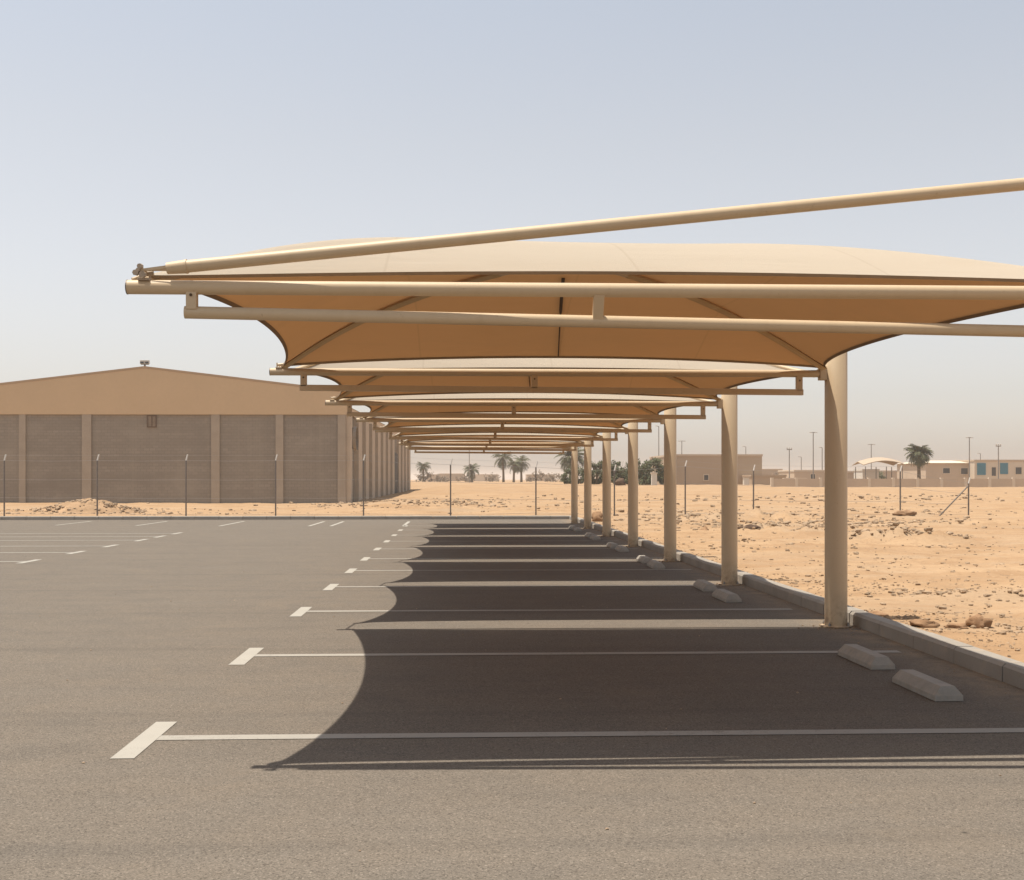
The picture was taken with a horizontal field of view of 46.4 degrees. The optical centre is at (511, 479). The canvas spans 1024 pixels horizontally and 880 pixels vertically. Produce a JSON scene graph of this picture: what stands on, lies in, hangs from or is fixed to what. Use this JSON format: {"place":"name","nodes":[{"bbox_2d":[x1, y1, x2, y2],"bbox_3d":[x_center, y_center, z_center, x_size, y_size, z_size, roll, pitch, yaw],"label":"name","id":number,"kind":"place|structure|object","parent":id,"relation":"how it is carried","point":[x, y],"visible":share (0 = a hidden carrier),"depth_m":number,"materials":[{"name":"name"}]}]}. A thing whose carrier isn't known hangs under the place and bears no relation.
{"place":"outdoors","nodes":[
{"label":"outdoors","id":0,"kind":"place"},
{"bbox_2d":[0,519,1023,879],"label":"road","id":1,"kind":"structure","parent":0,"point":[162,623],"depth_m":8.42,"materials":[{"name":"grey asphalt"}]},
{"bbox_2d":[0,533,156,561],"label":"road marking","id":2,"kind":"object","parent":1,"relation":"on","point":[62,533],"visible":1,"depth_m":35.39,"materials":[{"name":"paint"}]},
{"bbox_2d":[19,521,410,562],"bbox_3d":[-9.941,1.696,32.857,12.980,0.001,31.580,0,0,-2],"label":"road marking","id":3,"kind":"object","parent":1,"relation":"on","point":[406,523],"visible":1,"depth_m":43.81,"materials":[{"name":"paint"}]},
{"bbox_2d":[110,525,407,758],"bbox_3d":[-3.131,1.696,25.627,0.145,0.001,36.770,0,0,-2],"label":"road marking","id":4,"kind":"object","parent":1,"relation":"on","point":[140,743],"visible":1,"depth_m":8.13,"materials":[{"name":"paint"}]},
{"bbox_2d":[405,446,577,523],"bbox_3d":[-0.745,0.049,45.808,6.656,3.298,0.360,0,0,-2],"label":"canopy frame","id":5,"kind":"object","parent":1,"relation":"on","point":[574,487],"visible":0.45,"depth_m":45.82,"materials":[{"name":"beige paint"}]},
{"bbox_2d":[410,440,580,442],"bbox_3d":[-0.712,-1.605,43.407,6.392,0.770,5.002,0,0,-2],"label":"shade canopy","id":6,"kind":"object","parent":5,"relation":"attached to","point":[501,441],"visible":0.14,"depth_m":43.42,"materials":[{"name":"fabric"}]},
{"bbox_2d":[399,441,592,528],"bbox_3d":[-0.542,0.049,40.913,6.656,3.298,0.360,0,0,-2],"label":"canopy frame","id":7,"kind":"object","parent":1,"relation":"on","point":[587,487],"visible":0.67,"depth_m":40.93,"materials":[{"name":"beige paint"}]},
{"bbox_2d":[397,433,598,441],"bbox_3d":[-0.499,-1.605,38.262,6.392,0.770,5.502,0,0,-2],"label":"shade canopy","id":8,"kind":"object","parent":7,"relation":"attached to","point":[498,435],"visible":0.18,"depth_m":36.41,"materials":[{"name":"fabric"}]},
{"bbox_2d":[389,433,611,535],"bbox_3d":[-0.318,0.049,35.517,6.656,3.298,0.360,0,0,-2],"label":"canopy frame","id":9,"kind":"object","parent":1,"relation":"on","point":[606,488],"visible":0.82,"depth_m":35.53,"materials":[{"name":"beige paint"}]},
{"bbox_2d":[394,424,622,436],"bbox_3d":[-0.274,-1.605,32.816,6.392,0.770,5.602,0,0,-2],"label":"shade canopy","id":10,"kind":"object","parent":9,"relation":"attached to","point":[505,426],"visible":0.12,"depth_m":30.92,"materials":[{"name":"fabric"}]},
{"bbox_2d":[375,423,639,546],"bbox_3d":[-0.091,0.049,30.022,6.656,3.298,0.360,0,0,-2],"label":"canopy frame","id":11,"kind":"object","parent":1,"relation":"on","point":[632,489],"visible":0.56,"depth_m":30.04,"materials":[{"name":"beige paint"}]},
{"bbox_2d":[367,412,626,428],"bbox_3d":[-0.048,-1.605,27.371,6.392,0.770,5.502,0,0,-2],"label":"shade canopy","id":12,"kind":"object","parent":11,"relation":"attached to","point":[412,424],"visible":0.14,"depth_m":29.88,"materials":[{"name":"fabric"}]},
{"bbox_2d":[17,523,1010,850],"bbox_3d":[-2.270,1.695,24.996,11.522,0.022,42.088,0,0,-2],"label":"grit","id":13,"kind":"object","parent":1,"relation":"on","point":[699,635],"visible":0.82,"depth_m":13.61,"materials":[{"name":"stone"}]},
{"bbox_2d":[356,408,678,561],"bbox_3d":[0.133,0.049,24.627,6.656,3.298,0.360,0,0,-2],"label":"canopy frame","id":14,"kind":"object","parent":1,"relation":"on","point":[669,490],"visible":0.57,"depth_m":24.63,"materials":[{"name":"beige paint"}]},
{"bbox_2d":[331,393,711,417],"bbox_3d":[0.178,-1.605,21.926,6.392,0.770,5.602,0,0,-2],"label":"shade canopy","id":15,"kind":"object","parent":14,"relation":"attached to","point":[652,410],"visible":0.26,"depth_m":24.04,"materials":[{"name":"fabric"}]},
{"bbox_2d":[325,386,740,585],"bbox_3d":[0.360,0.049,19.131,6.656,3.298,0.360,0,0,-2],"label":"canopy frame","id":16,"kind":"object","parent":1,"relation":"on","point":[727,405],"visible":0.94,"depth_m":19.14,"materials":[{"name":"beige paint"}]},
{"bbox_2d":[295,358,802,400],"bbox_3d":[0.405,-1.605,16.431,6.392,0.770,5.602,0,0,-2],"label":"shade canopy","id":17,"kind":"object","parent":16,"relation":"attached to","point":[597,363],"visible":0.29,"depth_m":16.84,"materials":[{"name":"fabric"}]},
{"bbox_2d":[269,352,851,628],"bbox_3d":[0.588,0.049,13.636,6.656,3.298,0.360,0,0,-2],"label":"canopy frame","id":18,"kind":"object","parent":1,"relation":"on","point":[833,375],"visible":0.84,"depth_m":13.64,"materials":[{"name":"beige paint"}]},
{"bbox_2d":[131,237,1023,369],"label":"shade canopy","id":19,"kind":"object","parent":18,"relation":"attached to","point":[308,342],"visible":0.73,"depth_m":10.65,"materials":[{"name":"fabric"}]},
{"bbox_2d":[125,178,1023,336],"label":"canopy frame","id":20,"kind":"object","parent":1,"relation":"on","point":[191,290],"visible":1,"depth_m":7.11,"materials":[{"name":"beige paint"}]},
{"bbox_2d":[573,527,581,531],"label":"wheel stop","id":21,"kind":"object","parent":1,"relation":"on","point":[576,529],"visible":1,"depth_m":38.69,"materials":[{"name":"concrete"}]},
{"bbox_2d":[156,548,1023,739],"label":"road marking","id":22,"kind":"object","parent":1,"relation":"on","point":[546,734],"visible":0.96,"depth_m":8.03,"materials":[{"name":"paint"}]},
{"bbox_2d":[585,532,594,537],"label":"wheel stop","id":23,"kind":"object","parent":1,"relation":"on","point":[588,534],"visible":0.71,"depth_m":34.96,"materials":[{"name":"concrete"}]},
{"bbox_2d":[590,535,600,539],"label":"wheel stop","id":24,"kind":"object","parent":1,"relation":"on","point":[594,537],"visible":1,"depth_m":33.21,"materials":[{"name":"concrete"}]},
{"bbox_2d":[606,542,617,547],"bbox_3d":[2.512,1.642,29.730,0.224,0.112,0.919,0,0,-2],"label":"wheel stop","id":25,"kind":"object","parent":1,"relation":"on","point":[611,545],"visible":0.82,"depth_m":29.49,"materials":[{"name":"concrete"}]},
{"bbox_2d":[615,545,628,551],"bbox_3d":[2.598,1.642,28.232,0.224,0.112,0.911,0,0,-2],"label":"wheel stop","id":26,"kind":"object","parent":1,"relation":"on","point":[619,548],"visible":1,"depth_m":27.81,"materials":[{"name":"concrete"}]},
{"bbox_2d":[636,555,651,563],"bbox_3d":[2.727,1.642,24.534,0.224,0.112,0.925,0,0,-3],"label":"wheel stop","id":27,"kind":"object","parent":1,"relation":"on","point":[643,559],"visible":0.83,"depth_m":24.23,"materials":[{"name":"concrete"}]},
{"bbox_2d":[647,560,664,568],"bbox_3d":[2.774,1.642,23.035,0.224,0.112,0.926,0,0,-2],"label":"wheel stop","id":28,"kind":"object","parent":1,"relation":"on","point":[654,564],"visible":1,"depth_m":22.61,"materials":[{"name":"concrete"}]},
{"bbox_2d":[693,579,717,591],"bbox_3d":[2.994,1.642,18.490,0.224,0.112,0.906,0,0,-1],"label":"wheel stop","id":29,"kind":"object","parent":1,"relation":"on","point":[703,585],"visible":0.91,"depth_m":18.18,"materials":[{"name":"concrete"}]},
{"bbox_2d":[712,589,741,602],"bbox_3d":[3.033,1.642,16.890,0.224,0.112,0.906,0,0,-2],"label":"wheel stop","id":30,"kind":"object","parent":1,"relation":"on","point":[725,595],"visible":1,"depth_m":16.59,"materials":[{"name":"concrete"}]},
{"bbox_2d":[838,644,894,669],"bbox_3d":[3.282,1.642,11.095,0.224,0.112,0.906,0,0,-3],"label":"wheel stop","id":31,"kind":"object","parent":1,"relation":"on","point":[865,657],"visible":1,"depth_m":10.88,"materials":[{"name":"concrete"}]},
{"bbox_2d":[892,669,962,700],"bbox_3d":[3.317,1.642,9.566,0.224,0.112,0.871,0,0,-3],"label":"wheel stop","id":32,"kind":"object","parent":1,"relation":"on","point":[927,686],"visible":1,"depth_m":9.38,"materials":[{"name":"concrete"}]},
{"bbox_2d":[0,479,1023,662],"bbox_3d":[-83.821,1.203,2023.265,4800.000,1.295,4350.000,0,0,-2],"label":"ground","id":33,"kind":"structure","parent":0,"point":[915,571],"depth_m":37.95,"materials":[{"name":"beige sand"}]},
{"bbox_2d":[36,498,137,512],"bbox_3d":[-21.009,1.348,59.181,5.800,0.854,4.000,0,0,-2],"label":"earth mound","id":34,"kind":"object","parent":33,"relation":"on","point":[89,506],"visible":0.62,"depth_m":58.10,"materials":[{"name":"beige sand"}]},
{"bbox_2d":[0,366,409,503],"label":"warehouse","id":35,"kind":"structure","parent":33,"relation":"on","point":[141,429],"depth_m":79.39,"materials":[{"name":"metal"}]},
{"bbox_2d":[140,360,149,365],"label":"floodlight","id":36,"kind":"object","parent":35,"relation":"on","point":[144,362],"visible":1,"depth_m":79.24,"materials":[{"name":"metal"}]},
{"bbox_2d":[147,415,156,426],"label":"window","id":37,"kind":"structure","parent":35,"relation":"in","point":[151,419],"depth_m":79.36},
{"bbox_2d":[395,453,397,492],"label":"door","id":38,"kind":"structure","parent":35,"relation":"in","point":[396,455],"depth_m":119.77,"materials":[{"name":"metal"}]},
{"bbox_2d":[0,515,568,519],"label":"kerb","id":39,"kind":"structure","parent":33,"relation":"on","point":[251,517],"depth_m":50.22,"materials":[{"name":"concrete"}]},
{"bbox_2d":[323,500,477,508],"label":"rubble mound","id":40,"kind":"object","parent":33,"relation":"on","point":[386,504],"visible":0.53,"depth_m":67.58,"materials":[{"name":"beige sand"}]},
{"bbox_2d":[416,462,430,481],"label":"palm tree","id":41,"kind":"object","parent":33,"relation":"on","point":[423,467],"visible":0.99,"depth_m":299.05,"materials":[{"name":"green plant"}]},
{"bbox_2d":[413,471,435,481],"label":"dry shrub","id":42,"kind":"object","parent":33,"relation":"on","point":[419,477],"visible":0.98,"depth_m":299.17,"materials":[{"name":"brown plant"}]},
{"bbox_2d":[426,474,443,480],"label":"building","id":43,"kind":"structure","parent":33,"relation":"on","point":[434,476],"depth_m":419.22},
{"bbox_2d":[435,474,449,481],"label":"dry shrub","id":44,"kind":"object","parent":33,"relation":"on","point":[439,478],"visible":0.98,"depth_m":318.76,"materials":[{"name":"brown plant"}]},
{"bbox_2d":[439,473,463,480],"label":"building","id":45,"kind":"structure","parent":33,"relation":"on","point":[453,476],"depth_m":459.46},
{"bbox_2d":[455,474,475,481],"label":"dry shrub","id":46,"kind":"object","parent":33,"relation":"on","point":[466,479],"visible":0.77,"depth_m":309.59,"materials":[{"name":"brown plant"}]},
{"bbox_2d":[469,450,469,482],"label":"street lamp","id":47,"kind":"object","parent":33,"relation":"on","point":[469,466],"visible":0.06,"depth_m":239.78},
{"bbox_2d":[463,463,479,481],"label":"palm tree","id":48,"kind":"object","parent":33,"relation":"on","point":[473,469],"visible":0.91,"depth_m":269.46,"materials":[{"name":"green plant"}]},
{"bbox_2d":[0,454,970,515],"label":"wire fence","id":49,"kind":"object","parent":33,"relation":"on","point":[363,460],"visible":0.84,"depth_m":52.96,"materials":[{"name":"metal"}]},
{"bbox_2d":[474,474,498,480],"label":"building","id":50,"kind":"structure","parent":33,"relation":"on","point":[480,477],"depth_m":439.91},
{"bbox_2d":[483,472,500,481],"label":"dry shrub","id":51,"kind":"object","parent":33,"relation":"on","point":[491,479],"visible":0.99,"depth_m":329.79,"materials":[{"name":"brown plant"}]},
{"bbox_2d":[491,451,513,481],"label":"palm tree","id":52,"kind":"object","parent":33,"relation":"on","point":[503,460],"visible":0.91,"depth_m":264.76,"materials":[{"name":"green plant"}]},
{"bbox_2d":[506,459,521,481],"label":"palm tree","id":53,"kind":"object","parent":33,"relation":"on","point":[515,467],"visible":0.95,"depth_m":261.98,"materials":[{"name":"green plant"}]},
{"bbox_2d":[6,490,1023,656],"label":"rubble","id":54,"kind":"object","parent":33,"relation":"on","point":[928,529],"visible":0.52,"depth_m":41.09,"materials":[{"name":"stone"}]},
{"bbox_2d":[512,455,529,481],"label":"palm tree","id":55,"kind":"object","parent":33,"relation":"on","point":[523,464],"visible":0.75,"depth_m":267.77,"materials":[{"name":"green plant"}]},
{"bbox_2d":[525,469,544,481],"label":"dry shrub","id":56,"kind":"object","parent":33,"relation":"on","point":[533,478],"visible":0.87,"depth_m":280.21,"materials":[{"name":"brown plant"}]},
{"bbox_2d":[525,474,554,480],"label":"building","id":57,"kind":"structure","parent":33,"relation":"on","point":[531,476],"depth_m":450.84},
{"bbox_2d":[544,473,561,481],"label":"dry shrub","id":58,"kind":"object","parent":33,"relation":"on","point":[552,477],"visible":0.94,"depth_m":290.21,"materials":[{"name":"brown plant"}]},
{"bbox_2d":[553,447,583,476],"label":"palm tree","id":59,"kind":"object","parent":33,"relation":"on","point":[566,458],"visible":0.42,"depth_m":190.11,"materials":[{"name":"green plant"}]},
{"bbox_2d":[560,466,583,483],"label":"tree","id":60,"kind":"object","parent":33,"relation":"on","point":[565,479],"visible":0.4,"depth_m":170.20,"materials":[{"name":"green plant"}]},
{"bbox_2d":[580,460,601,484],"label":"tree","id":61,"kind":"object","parent":33,"relation":"on","point":[596,470],"visible":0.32,"depth_m":158.48,"materials":[{"name":"green plant"}]},
{"bbox_2d":[591,511,601,521],"bbox_3d":[3.268,1.528,45.727,0.487,0.607,0.542,0,0,-2],"label":"boulder","id":62,"kind":"object","parent":33,"relation":"on","point":[596,516],"visible":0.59,"depth_m":45.54,"materials":[{"name":"beige stone"}]},
{"bbox_2d":[599,460,627,483],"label":"tree","id":63,"kind":"object","parent":33,"relation":"on","point":[620,473],"visible":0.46,"depth_m":152.34,"materials":[{"name":"green plant"}]},
{"bbox_2d":[615,478,625,484],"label":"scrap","id":64,"kind":"object","parent":33,"relation":"on","point":[619,481],"visible":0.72,"depth_m":139.79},
{"bbox_2d":[625,457,663,484],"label":"tree","id":65,"kind":"object","parent":33,"relation":"on","point":[644,476],"visible":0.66,"depth_m":148.19,"materials":[{"name":"green plant"}]},
{"bbox_2d":[651,473,656,484],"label":"gate pillar","id":66,"kind":"structure","parent":33,"relation":"on","point":[653,478],"depth_m":138.81,"materials":[{"name":"white concrete"}]},
{"bbox_2d":[658,426,658,455],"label":"street lamp","id":67,"kind":"object","parent":33,"relation":"on","point":[658,440],"visible":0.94,"depth_m":191.10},
{"bbox_2d":[649,454,762,484],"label":"plain building","id":68,"kind":"structure","parent":33,"relation":"on","point":[705,474],"depth_m":151.16,"materials":[{"name":"beige paint"}]},
{"bbox_2d":[703,474,708,480],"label":"window","id":69,"kind":"structure","parent":68,"relation":"in","point":[705,476],"depth_m":151.08,"materials":[{"name":"grey glass"}]},
{"bbox_2d":[742,477,749,484],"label":"white box","id":70,"kind":"object","parent":33,"relation":"on","point":[745,480],"visible":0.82,"depth_m":143.29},
{"bbox_2d":[738,524,760,529],"bbox_3d":[7.035,1.473,35.551,0.779,0.272,0.396,0,0,-2],"label":"scrap","id":71,"kind":"object","parent":33,"relation":"on","point":[749,526],"visible":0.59,"depth_m":35.49,"materials":[{"name":"beige stone"}]},
{"bbox_2d":[742,475,786,484],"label":"building","id":72,"kind":"structure","parent":33,"relation":"on","point":[762,479],"depth_m":146.40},
{"bbox_2d":[762,469,782,474],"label":"building","id":73,"kind":"structure","parent":33,"relation":"on","point":[769,471],"depth_m":302.95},
{"bbox_2d":[787,447,791,477],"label":"utility pole","id":74,"kind":"object","parent":33,"relation":"on","point":[789,449],"visible":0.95,"depth_m":176.78,"materials":[{"name":"grey metal"}]},
{"bbox_2d":[569,516,1023,689],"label":"kerb","id":75,"kind":"structure","parent":33,"relation":"on","point":[1007,670],"depth_m":12.73,"materials":[{"name":"concrete"}]},
{"bbox_2d":[778,470,824,478],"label":"house","id":76,"kind":"structure","parent":33,"relation":"on","point":[809,475],"depth_m":176.98,"materials":[{"name":"beige concrete"}]},
{"bbox_2d":[809,432,816,478],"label":"street lamp","id":77,"kind":"object","parent":33,"relation":"on","point":[813,452],"visible":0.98,"depth_m":171.88,"materials":[{"name":"grey metal"}]},
{"bbox_2d":[824,471,853,478],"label":"house","id":78,"kind":"structure","parent":33,"relation":"on","point":[850,474],"depth_m":187.36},
{"bbox_2d":[853,469,879,478],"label":"white hut","id":79,"kind":"object","parent":33,"relation":"on","point":[870,473],"visible":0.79,"depth_m":174.34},
{"bbox_2d":[852,457,905,478],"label":"carport","id":80,"kind":"object","parent":33,"relation":"on","point":[893,462],"visible":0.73,"depth_m":168.76,"materials":[{"name":"fabric"}]},
{"bbox_2d":[869,611,888,615],"bbox_3d":[4.231,1.591,14.006,0.372,0.099,0.219,0,0,-2],"label":"boulder","id":81,"kind":"object","parent":33,"relation":"on","point":[878,613],"visible":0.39,"depth_m":13.96,"materials":[{"name":"beige stone"}]},
{"bbox_2d":[879,472,885,478],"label":"shrub","id":82,"kind":"object","parent":33,"relation":"on","point":[881,476],"visible":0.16,"depth_m":202.15,"materials":[{"name":"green plant"}]},
{"bbox_2d":[879,470,896,478],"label":"building","id":83,"kind":"structure","parent":33,"relation":"on","point":[894,474],"depth_m":263.67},
{"bbox_2d":[770,478,1023,486],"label":"boundary wall","id":84,"kind":"structure","parent":33,"relation":"on","point":[941,482],"depth_m":126.86,"materials":[{"name":"beige concrete"}]},
{"bbox_2d":[892,510,916,515],"bbox_3d":[16.740,1.460,50.906,1.140,0.332,0.561,0,0,-2],"label":"boulder","id":85,"kind":"object","parent":33,"relation":"on","point":[905,512],"visible":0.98,"depth_m":50.75,"materials":[{"name":"beige stone"}]},
{"bbox_2d":[903,443,933,478],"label":"palm tree","id":86,"kind":"object","parent":33,"relation":"on","point":[918,456],"visible":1,"depth_m":169.93,"materials":[{"name":"green plant"}]},
{"bbox_2d":[909,619,939,627],"bbox_3d":[4.541,1.594,13.117,0.368,0.125,0.267,0,0,-2],"label":"boulder","id":87,"kind":"object","parent":33,"relation":"on","point":[923,623],"visible":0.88,"depth_m":13.03,"materials":[{"name":"beige stone"}]},
{"bbox_2d":[897,461,968,478],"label":"long house","id":88,"kind":"structure","parent":33,"relation":"on","point":[943,469],"depth_m":180.95,"materials":[{"name":"beige paint"}]},
{"bbox_2d":[942,468,949,473],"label":"window","id":89,"kind":"structure","parent":88,"relation":"in","point":[944,470],"depth_m":180.86,"materials":[{"name":"grey glass"}]},
{"bbox_2d":[960,468,967,474],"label":"window","id":90,"kind":"structure","parent":88,"relation":"in","point":[963,471],"depth_m":180.95,"materials":[{"name":"grey glass"}]},
{"bbox_2d":[944,623,968,628],"bbox_3d":[4.834,1.608,13.024,0.241,0.088,0.191,0,0,-2],"label":"boulder","id":91,"kind":"object","parent":33,"relation":"on","point":[958,625],"visible":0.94,"depth_m":12.97,"materials":[{"name":"beige stone"}]},
{"bbox_2d":[965,437,972,476],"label":"street lamp","id":92,"kind":"object","parent":33,"relation":"on","point":[969,454],"visible":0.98,"depth_m":172.82,"materials":[{"name":"grey metal"}]},
{"bbox_2d":[965,614,992,627],"bbox_3d":[5.122,1.575,13.106,0.269,0.196,0.220,0,0,-27],"label":"boulder","id":93,"kind":"object","parent":33,"relation":"on","point":[978,621],"visible":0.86,"depth_m":13.04,"materials":[{"name":"beige stone"}]},
{"bbox_2d":[952,460,1023,478],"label":"shuttered house","id":94,"kind":"structure","parent":33,"relation":"on","point":[986,469],"depth_m":179.15,"materials":[{"name":"beige paint"}]},
{"bbox_2d":[991,467,996,475],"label":"window","id":95,"kind":"structure","parent":94,"relation":"in","point":[993,469],"depth_m":179.10,"materials":[{"name":"grey glass"}]},
{"bbox_2d":[1015,467,1021,474],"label":"window","id":96,"kind":"structure","parent":94,"relation":"in","point":[1018,470],"depth_m":179.28,"materials":[{"name":"grey glass"}]},
{"bbox_2d":[996,443,1000,478],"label":"utility pole","id":97,"kind":"object","parent":33,"relation":"on","point":[998,446],"visible":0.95,"depth_m":167.91,"materials":[{"name":"grey metal"}]},
{"bbox_2d":[0,0,1023,478],"label":"sky","id":98,"kind":"structure","parent":0,"point":[150,133],"materials":[{"name":"blue"}]}
]}

